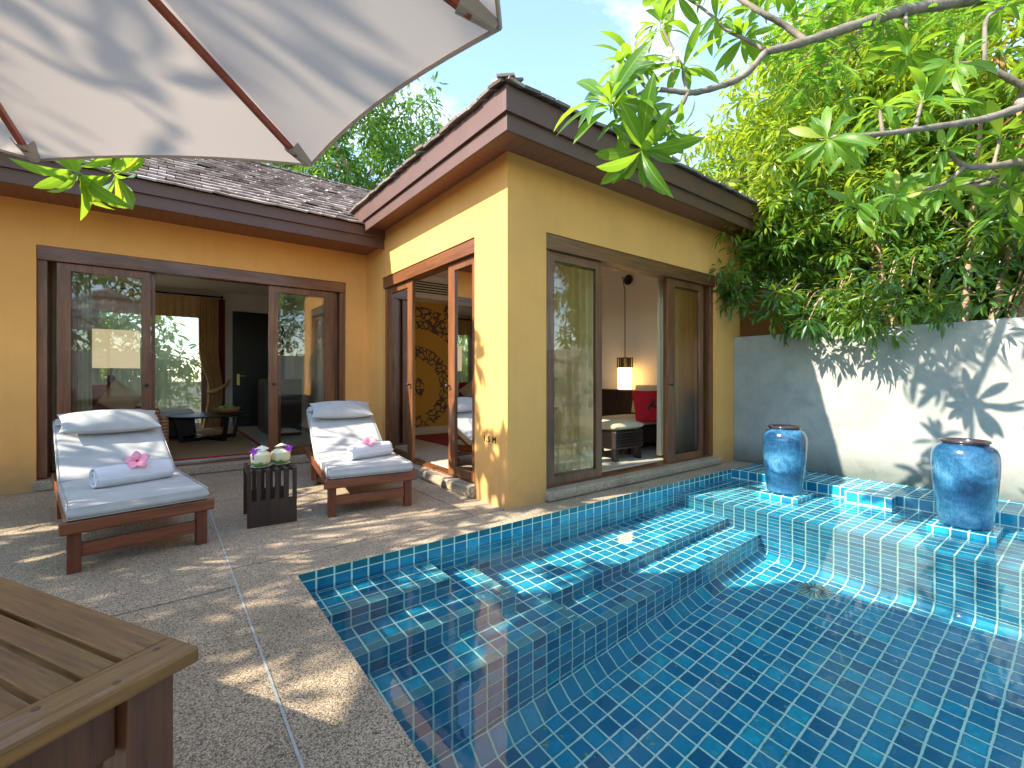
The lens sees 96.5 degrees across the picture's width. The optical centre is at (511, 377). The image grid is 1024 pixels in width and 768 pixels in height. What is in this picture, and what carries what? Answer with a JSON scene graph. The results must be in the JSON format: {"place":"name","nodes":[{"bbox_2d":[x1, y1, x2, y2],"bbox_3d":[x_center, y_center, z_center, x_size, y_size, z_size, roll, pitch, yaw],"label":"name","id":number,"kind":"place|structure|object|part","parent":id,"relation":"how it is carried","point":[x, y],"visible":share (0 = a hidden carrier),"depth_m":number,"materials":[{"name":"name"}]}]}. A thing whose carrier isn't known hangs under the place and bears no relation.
{"place":"outdoors","nodes":[
{"label":"outdoors","id":0,"kind":"place"},
{"bbox_2d":[135,381,200,422],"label":"ground","id":1,"kind":"structure","parent":0,"point":[192,390],"depth_m":25.25,"materials":[{"name":"soil"}]},
{"bbox_2d":[99,312,200,421],"bbox_3d":[-9.032,-0.133,9.639,6.341,4.611,2.991,0,0,-37],"label":"broadleaf tree","id":2,"kind":"object","parent":1,"relation":"on","point":[166,360],"visible":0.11,"depth_m":10.27,"materials":[{"name":"green plant"}]},
{"bbox_2d":[261,162,322,175],"bbox_3d":[-7.650,-3.490,13.982,5.340,9.294,5.321,0,0,20],"label":"broadleaf tree","id":3,"kind":"object","parent":1,"relation":"on","point":[274,164],"visible":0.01,"depth_m":12.69,"materials":[{"name":"green plant"}]},
{"bbox_2d":[265,72,450,190],"bbox_3d":[-4.653,-4.557,14.443,7.531,11.428,5.726,0,0,-37],"label":"broadleaf tree","id":4,"kind":"object","parent":1,"relation":"on","point":[379,151],"visible":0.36,"depth_m":13.56,"materials":[{"name":"green plant"}]},
{"bbox_2d":[298,469,730,590],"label":"swimming pool","id":5,"kind":"structure","parent":1,"relation":"in","point":[316,579],"depth_m":3.43,"materials":[{"name":"blue tile"}]},
{"bbox_2d":[731,463,1023,528],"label":"tiled kerb","id":6,"kind":"structure","parent":5,"relation":"on","point":[884,495],"depth_m":4.58,"materials":[{"name":"blue tile"}]},
{"bbox_2d":[740,286,824,336],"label":"terracotta wall","id":7,"kind":"structure","parent":1,"relation":"on","point":[747,328],"depth_m":8.06,"materials":[{"name":"paint"}]},
{"bbox_2d":[554,0,1023,238],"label":"frangipani tree","id":8,"kind":"object","parent":1,"relation":"on","point":[647,128],"visible":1,"depth_m":2.89,"materials":[{"name":"green plant"}]},
{"bbox_2d":[675,0,1023,358],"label":"leafy tree","id":9,"kind":"object","parent":1,"relation":"on","point":[805,234],"visible":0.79,"depth_m":5.43,"materials":[{"name":"green plant"}]},
{"bbox_2d":[727,0,1023,126],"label":"feathery tree","id":10,"kind":"object","parent":1,"relation":"on","point":[818,58],"visible":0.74,"depth_m":3.48,"materials":[{"name":"green plant"}]},
{"bbox_2d":[727,42,1023,325],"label":"broadleaf tree","id":11,"kind":"object","parent":1,"relation":"on","point":[985,278],"visible":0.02,"depth_m":8.33,"materials":[{"name":"green plant"}]},
{"bbox_2d":[734,317,1023,501],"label":"garden wall","id":12,"kind":"structure","parent":1,"relation":"on","point":[890,414],"depth_m":4.95,"materials":[{"name":"white paint"}]},
{"bbox_2d":[817,201,1019,330],"bbox_3d":[9.388,-1.212,9.393,5.193,6.769,8.634,0,0,-37],"label":"broadleaf tree","id":13,"kind":"object","parent":1,"relation":"on","point":[984,301],"visible":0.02,"depth_m":8.29,"materials":[{"name":"green plant"}]},
{"bbox_2d":[863,17,1023,325],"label":"broadleaf tree","id":14,"kind":"object","parent":1,"relation":"on","point":[976,301],"visible":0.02,"depth_m":6.97,"materials":[{"name":"green plant"}]},
{"bbox_2d":[0,460,752,767],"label":"deck","id":15,"kind":"structure","parent":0,"point":[228,714],"depth_m":2.42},
{"bbox_2d":[10,158,144,220],"bbox_3d":[-4.969,-1.196,1.950,3.710,4.717,4.365,0,0,9],"label":"frangipani tree","id":16,"kind":"object","parent":15,"relation":"on","point":[92,187],"visible":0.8,"depth_m":3.42,"materials":[{"name":"green plant"}]},
{"bbox_2d":[0,577,197,767],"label":"teak table","id":17,"kind":"object","parent":15,"relation":"on","point":[82,686],"visible":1,"depth_m":0.65,"materials":[{"name":"brown wood"}]},
{"bbox_2d":[52,420,213,574],"bbox_3d":[-3.040,0.756,3.555,1.990,0.787,0.770,0,0,43],"label":"sun lounger","id":18,"kind":"object","parent":15,"relation":"on","point":[82,506],"visible":0.79,"depth_m":3.07,"materials":[{"name":"white fabric"}]},
{"bbox_2d":[55,409,160,433],"bbox_3d":[-3.470,0.374,3.956,0.686,0.159,0.300,0,26,-47],"label":"head pillow","id":19,"kind":"object","parent":18,"relation":"on","point":[104,421],"visible":1,"depth_m":3.87,"materials":[{"name":"white fabric"}]},
{"bbox_2d":[89,459,173,488],"bbox_3d":[-2.713,0.686,3.279,0.155,0.148,0.453,0,0,32],"label":"rolled towel","id":20,"kind":"object","parent":18,"relation":"on","point":[112,475],"visible":0.97,"depth_m":3.21,"materials":[{"name":"white fabric"}]},
{"bbox_2d":[123,451,150,468],"bbox_3d":[-2.675,0.589,3.270,0.150,0.157,0.049,-30,-19,-44],"label":"hibiscus flower","id":21,"kind":"object","parent":20,"relation":"on","point":[135,459],"visible":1,"depth_m":3.27,"materials":[{"name":"pink plant"}]},
{"bbox_2d":[196,475,304,767],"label":"expansion joint","id":22,"kind":"object","parent":15,"relation":"on","point":[279,703],"visible":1,"depth_m":1.80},
{"bbox_2d":[0,0,502,166],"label":"parasol","id":23,"kind":"object","parent":15,"relation":"on","point":[307,83],"visible":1,"depth_m":1.69,"materials":[{"name":"fabric"}]},
{"bbox_2d":[4,482,502,615],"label":"deck joints","id":24,"kind":"object","parent":15,"relation":"on","point":[291,555],"visible":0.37,"depth_m":3.10,"materials":[{"name":"grey concrete"}]},
{"bbox_2d":[243,460,296,528],"bbox_3d":[-1.988,0.935,3.746,0.346,0.430,0.461,0,0,-34],"label":"side table","id":25,"kind":"object","parent":15,"relation":"on","point":[269,504],"visible":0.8,"depth_m":3.59,"materials":[{"name":"brown wood"}]},
{"bbox_2d":[250,464,271,467],"bbox_3d":[-2.011,0.713,3.659,0.154,0.013,0.154,0,0,-37],"label":"saucer","id":26,"kind":"object","parent":25,"relation":"on","point":[260,466],"visible":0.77,"depth_m":3.65,"materials":[{"name":"white ceramic"}]},
{"bbox_2d":[250,441,270,465],"bbox_3d":[-2.013,0.607,3.658,0.143,0.200,0.145,0,0,-21],"label":"coconut drink","id":27,"kind":"object","parent":26,"relation":"on","point":[260,455],"visible":1,"depth_m":3.61,"materials":[{"name":"white plant"}]},
{"bbox_2d":[270,461,290,464],"bbox_3d":[-1.914,0.713,3.783,0.154,0.013,0.154,0,0,-37],"label":"saucer","id":28,"kind":"object","parent":25,"relation":"on","point":[280,463],"visible":0.73,"depth_m":3.77,"materials":[{"name":"white ceramic"}]},
{"bbox_2d":[271,438,291,462],"bbox_3d":[-1.909,0.607,3.787,0.152,0.200,0.145,0,0,-37],"label":"coconut drink","id":29,"kind":"object","parent":28,"relation":"on","point":[281,454],"visible":1,"depth_m":3.74,"materials":[{"name":"white plant"}]},
{"bbox_2d":[305,409,415,516],"bbox_3d":[-1.668,0.750,4.739,0.770,0.801,1.990,0,0,-29],"label":"sun lounger","id":30,"kind":"object","parent":15,"relation":"on","point":[334,467],"visible":0.73,"depth_m":4.07,"materials":[{"name":"white fabric"}]},
{"bbox_2d":[308,400,373,418],"bbox_3d":[-1.953,0.364,5.244,0.686,0.160,0.300,0,27,-30],"label":"head pillow","id":31,"kind":"object","parent":30,"relation":"on","point":[338,409],"visible":1,"depth_m":5.16,"materials":[{"name":"white fabric"}]},
{"bbox_2d":[347,441,392,459],"bbox_3d":[-1.333,0.690,4.323,0.147,0.141,0.413,0,0,40],"label":"rolled towel","id":32,"kind":"object","parent":30,"relation":"on","point":[363,451],"visible":0.99,"depth_m":4.25,"materials":[{"name":"white fabric"}]},
{"bbox_2d":[362,436,376,446],"bbox_3d":[-1.342,0.591,4.299,0.145,0.049,0.139,15,35,-4],"label":"hibiscus flower","id":33,"kind":"object","parent":32,"relation":"on","point":[369,440],"visible":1,"depth_m":4.30,"materials":[{"name":"pink plant"}]},
{"bbox_2d":[0,72,783,510],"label":"villa","id":34,"kind":"object","parent":15,"relation":"on","point":[410,298],"visible":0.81,"depth_m":5.02,"materials":[{"name":"yellow paint"}]},
{"bbox_2d":[50,263,91,469],"bbox_3d":[-4.912,-0.217,5.071,0.380,2.465,0.088,0,0,-37],"label":"sheer curtain","id":35,"kind":"object","parent":34,"relation":"hanging from","point":[84,342],"visible":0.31,"depth_m":5.12,"materials":[{"name":"beige fabric"}]},
{"bbox_2d":[57,262,150,418],"bbox_3d":[-4.405,-0.084,4.956,0.765,2.213,0.098,0,0,-37],"label":"sliding door","id":36,"kind":"structure","parent":34,"relation":"in","point":[64,270],"depth_m":4.79,"materials":[{"name":"brown wood"}]},
{"bbox_2d":[71,272,154,412],"bbox_3d":[-4.417,-0.084,5.054,0.745,2.213,0.042,0,0,-37],"label":"sliding door","id":37,"kind":"structure","parent":34,"relation":"in","point":[74,275],"depth_m":4.86,"materials":[{"name":"brown wood"}]},
{"bbox_2d":[92,329,139,384],"bbox_3d":[-6.574,0.136,7.497,0.720,1.799,0.480,0,0,-37],"label":"floor lamp","id":38,"kind":"object","parent":34,"relation":"on","point":[111,348],"visible":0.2,"depth_m":7.36,"materials":[{"name":"beige fabric"}]},
{"bbox_2d":[92,311,206,428],"bbox_3d":[-7.374,-0.182,8.409,2.933,2.433,0.080,0,0,-37],"label":"window","id":39,"kind":"structure","parent":34,"relation":"in","point":[95,314],"depth_m":9.18,"materials":[{"name":"brown wood"}]},
{"bbox_2d":[92,285,223,298],"bbox_3d":[-7.712,-1.619,7.922,4.608,0.070,0.070,0,0,-37],"label":"curtain rod","id":40,"kind":"object","parent":34,"relation":"attached to","point":[221,297],"visible":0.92,"depth_m":8.71,"materials":[{"name":"black paint"}]},
{"bbox_2d":[92,288,203,317],"bbox_3d":[-7.294,-1.380,8.218,3.033,0.420,0.031,0,0,-37],"label":"pelmet cloth","id":41,"kind":"object","parent":40,"relation":"hanging from","point":[115,301],"visible":0.52,"depth_m":8.48,"materials":[{"name":"brown fabric"}]},
{"bbox_2d":[198,297,222,427],"bbox_3d":[-6.036,-0.287,9.158,0.407,2.604,0.116,0,0,-37],"label":"drape","id":42,"kind":"object","parent":40,"relation":"hanging from","point":[208,333],"visible":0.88,"depth_m":9.15,"materials":[{"name":"brown fabric"}]},
{"bbox_2d":[219,299,224,426],"bbox_3d":[-5.985,-0.287,9.311,0.240,2.604,0.050,0,0,-37],"label":"lining drape","id":43,"kind":"object","parent":40,"relation":"hanging from","point":[222,334],"visible":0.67,"depth_m":9.35,"materials":[{"name":"red fabric"}]},
{"bbox_2d":[50,429,267,471],"bbox_3d":[-5.899,1.028,6.534,3.795,0.012,3.540,0,0,-37],"label":"rug","id":44,"kind":"object","parent":34,"relation":"on","point":[240,443],"visible":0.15,"depth_m":6.64,"materials":[{"name":"carpet"}]},
{"bbox_2d":[92,385,140,409],"bbox_3d":[-5.857,0.515,6.330,0.840,0.800,1.080,0,0,33],"label":"red armchair","id":45,"kind":"object","parent":44,"relation":"on","point":[98,391],"visible":0.02,"depth_m":6.59,"materials":[{"name":"fabric"}]},
{"bbox_2d":[97,379,140,409],"bbox_3d":[-5.443,0.307,6.369,0.140,0.420,0.420,-20,-46,15],"label":"scatter cushion","id":46,"kind":"object","parent":45,"relation":"on","point":[117,395],"visible":0.73,"depth_m":6.31,"materials":[{"name":"beige fabric"}]},
{"bbox_2d":[111,408,168,450],"bbox_3d":[-4.807,0.665,5.553,0.700,0.580,0.860,0,0,32],"label":"woven armchair","id":47,"kind":"object","parent":44,"relation":"on","point":[164,422],"visible":0.15,"depth_m":5.68,"materials":[{"name":"brown wicker"}]},
{"bbox_2d":[159,408,194,436],"bbox_3d":[-6.213,0.759,7.522,1.600,0.452,0.800,0,0,-37],"label":"side table","id":48,"kind":"object","parent":44,"relation":"on","point":[187,426],"visible":0.21,"depth_m":7.60,"materials":[{"name":"black paint"}]},
{"bbox_2d":[165,411,248,442],"bbox_3d":[-4.987,0.826,7.518,1.160,0.441,1.160,0,0,44],"label":"coffee table","id":49,"kind":"object","parent":44,"relation":"on","point":[224,435],"visible":0.8,"depth_m":7.30,"materials":[{"name":"black paint"}]},
{"bbox_2d":[213,404,240,413],"bbox_3d":[-4.758,0.525,7.630,0.400,0.156,0.400,0,0,-37],"label":"fruit basket","id":50,"kind":"object","parent":49,"relation":"on","point":[226,409],"visible":1,"depth_m":7.53,"materials":[{"name":"brown wicker"}]},
{"bbox_2d":[207,379,230,393],"bbox_3d":[-5.877,0.188,9.226,0.178,0.292,0.514,0,0,23],"label":"tieback","id":51,"kind":"object","parent":34,"relation":"attached to","point":[221,387],"visible":1,"depth_m":9.12,"materials":[{"name":"brown fabric"}]},
{"bbox_2d":[232,311,283,426],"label":"interior door","id":52,"kind":"structure","parent":34,"relation":"in","point":[249,330],"depth_m":9.67,"materials":[{"name":"black paint"}]},
{"bbox_2d":[258,379,301,435],"bbox_3d":[-4.342,0.535,8.517,0.520,1.000,1.200,0,0,-37],"label":"cabinet","id":53,"kind":"object","parent":34,"relation":"on","point":[291,407],"visible":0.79,"depth_m":8.12,"materials":[{"name":"black paint"}]},
{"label":"cabinet door","id":54,"kind":"part","parent":53,"relation":"part of","materials":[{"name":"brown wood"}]},
{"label":"cabinet door","id":55,"kind":"part","parent":53,"relation":"part of","materials":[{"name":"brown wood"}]},
{"bbox_2d":[268,285,333,453],"bbox_3d":[-2.822,-0.084,6.170,0.826,2.213,0.098,0,0,-37],"label":"sliding door","id":56,"kind":"structure","parent":34,"relation":"in","point":[273,291],"depth_m":5.99,"materials":[{"name":"brown wood"}]},
{"bbox_2d":[278,293,336,447],"bbox_3d":[-2.828,-0.084,6.273,0.830,2.213,0.042,0,0,-37],"label":"sliding door","id":57,"kind":"structure","parent":34,"relation":"in","point":[279,294],"depth_m":6.06,"materials":[{"name":"brown wood"}]},
{"bbox_2d":[389,279,414,460],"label":"sliding door","id":58,"kind":"structure","parent":34,"relation":"in","point":[401,296],"depth_m":5.83,"materials":[{"name":"brown wood"}]},
{"bbox_2d":[415,433,447,445],"bbox_3d":[-0.265,1.028,7.737,2.200,0.011,2.200,0,0,-37],"label":"rug","id":59,"kind":"object","parent":34,"relation":"on","point":[440,438],"visible":0.07,"depth_m":7.62,"materials":[{"name":"red fabric"}]},
{"bbox_2d":[445,255,473,481],"bbox_3d":[-0.523,-0.084,4.647,0.098,2.214,0.530,0,0,-37],"label":"sliding door","id":60,"kind":"structure","parent":34,"relation":"in","point":[460,385],"depth_m":4.68,"materials":[{"name":"brown wood"}]},
{"bbox_2d":[484,435,495,442],"bbox_3d":[-0.201,0.564,4.143,0.006,0.054,0.182,0,0,-37],"label":"depth marking","id":61,"kind":"object","parent":34,"relation":"attached to","point":[489,439],"visible":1,"depth_m":4.11,"materials":[{"name":"black paint"}]},
{"bbox_2d":[554,264,592,472],"bbox_3d":[0.434,-0.228,4.830,1.330,2.485,0.090,0,0,-37],"label":"sheer curtain","id":62,"kind":"object","parent":34,"relation":"hanging from","point":[573,368],"visible":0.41,"depth_m":5.02,"materials":[{"name":"beige fabric"}]},
{"bbox_2d":[554,262,592,474],"bbox_3d":[0.629,-0.082,4.618,0.760,2.219,0.042,0,0,-37],"label":"sliding door","id":63,"kind":"structure","parent":34,"relation":"in","point":[554,262],"depth_m":4.59,"materials":[{"name":"brown wood"}]},
{"bbox_2d":[549,251,601,485],"bbox_3d":[0.621,-0.082,4.540,0.768,2.219,0.042,0,0,-37],"label":"sliding door","id":64,"kind":"structure","parent":34,"relation":"in","point":[595,266],"depth_m":4.69,"materials":[{"name":"brown wood"}]},
{"bbox_2d":[602,418,643,461],"bbox_3d":[1.250,0.789,5.976,0.560,0.491,0.740,0,0,-37],"label":"rattan footstool","id":65,"kind":"object","parent":34,"relation":"on","point":[618,435],"visible":0.54,"depth_m":5.67,"materials":[{"name":"brown wicker"}]},
{"bbox_2d":[617,275,632,388],"bbox_3d":[1.856,-0.757,7.501,0.293,1.903,0.267,0,0,-37],"label":"hanging lantern","id":66,"kind":"object","parent":34,"relation":"hanging from","point":[624,374],"visible":1,"depth_m":7.39,"materials":[{"name":"black paint"}]},
{"bbox_2d":[602,389,656,443],"bbox_3d":[1.669,0.609,7.803,0.259,0.812,3.030,0,0,-37],"label":"bedhead console","id":67,"kind":"object","parent":34,"relation":"on","point":[617,401],"visible":0.09,"depth_m":7.56,"materials":[{"name":"brown wood"}]},
{"bbox_2d":[602,385,656,454],"bbox_3d":[1.775,0.579,6.700,1.145,0.912,0.770,0,0,-37],"label":"rattan chaise","id":68,"kind":"object","parent":34,"relation":"on","point":[649,431],"visible":0.24,"depth_m":6.38,"materials":[{"name":"black paint"}]},
{"bbox_2d":[632,390,656,421],"bbox_3d":[1.891,0.395,6.244,0.460,0.460,0.152,0,-20,-7],"label":"red cushion","id":69,"kind":"object","parent":68,"relation":"on","point":[645,404],"visible":0.63,"depth_m":6.19,"materials":[{"name":"fabric"}]},
{"bbox_2d":[657,279,662,455],"bbox_3d":[1.941,-0.233,5.913,0.160,2.475,0.072,0,0,-37],"label":"drape","id":70,"kind":"object","parent":34,"relation":"hanging from","point":[660,373],"visible":0.61,"depth_m":5.88,"materials":[{"name":"beige fabric"}]},
{"bbox_2d":[663,279,696,461],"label":"sliding door","id":71,"kind":"structure","parent":34,"relation":"in","point":[664,279],"depth_m":5.57,"materials":[{"name":"brown wood"}]},
{"bbox_2d":[665,278,702,462],"bbox_3d":[2.179,-0.082,5.701,0.785,2.219,0.098,0,0,-37],"label":"sliding door","id":72,"kind":"structure","parent":34,"relation":"in","point":[670,284],"depth_m":5.54,"materials":[{"name":"brown wood"}]},
{"bbox_2d":[675,288,696,451],"bbox_3d":[2.350,-0.228,6.301,0.960,2.485,0.089,0,0,-37],"label":"sheer curtain","id":73,"kind":"object","parent":34,"relation":"hanging from","point":[685,370],"visible":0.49,"depth_m":6.32,"materials":[{"name":"beige fabric"}]},
{"bbox_2d":[100,0,1023,381],"label":"sky","id":74,"kind":"structure","parent":0,"point":[549,44],"materials":[{"name":"blue"}]},
{"bbox_2d":[309,478,1023,767],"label":"water","id":75,"kind":"structure","parent":0,"point":[415,636],"depth_m":2.19,"materials":[{"name":"blue liquid"}]},
{"bbox_2d":[457,516,1018,765],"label":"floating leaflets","id":76,"kind":"object","parent":75,"relation":"on","point":[752,675],"visible":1,"depth_m":1.97,"materials":[{"name":"green plant"}]},
{"bbox_2d":[756,488,812,503],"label":"jar plinth","id":77,"kind":"structure","parent":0,"point":[795,499],"depth_m":4.69,"materials":[{"name":"blue tile"}]},
{"bbox_2d":[762,424,807,494],"bbox_3d":[2.874,0.861,4.821,0.413,0.698,0.413,0,0,-37],"label":"glazed jar","id":78,"kind":"object","parent":77,"relation":"on","point":[785,448],"visible":1,"depth_m":4.67,"materials":[{"name":"ceramic"}]},
{"bbox_2d":[926,516,1003,543],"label":"jar plinth","id":79,"kind":"structure","parent":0,"point":[994,534],"depth_m":3.62,"materials":[{"name":"blue tile"}]},
{"bbox_2d":[930,437,1001,530],"bbox_3d":[3.704,0.861,3.740,0.413,0.698,0.413,0,0,22],"label":"glazed jar","id":80,"kind":"object","parent":79,"relation":"on","point":[966,476],"visible":1,"depth_m":3.60,"materials":[{"name":"ceramic"}]}
]}

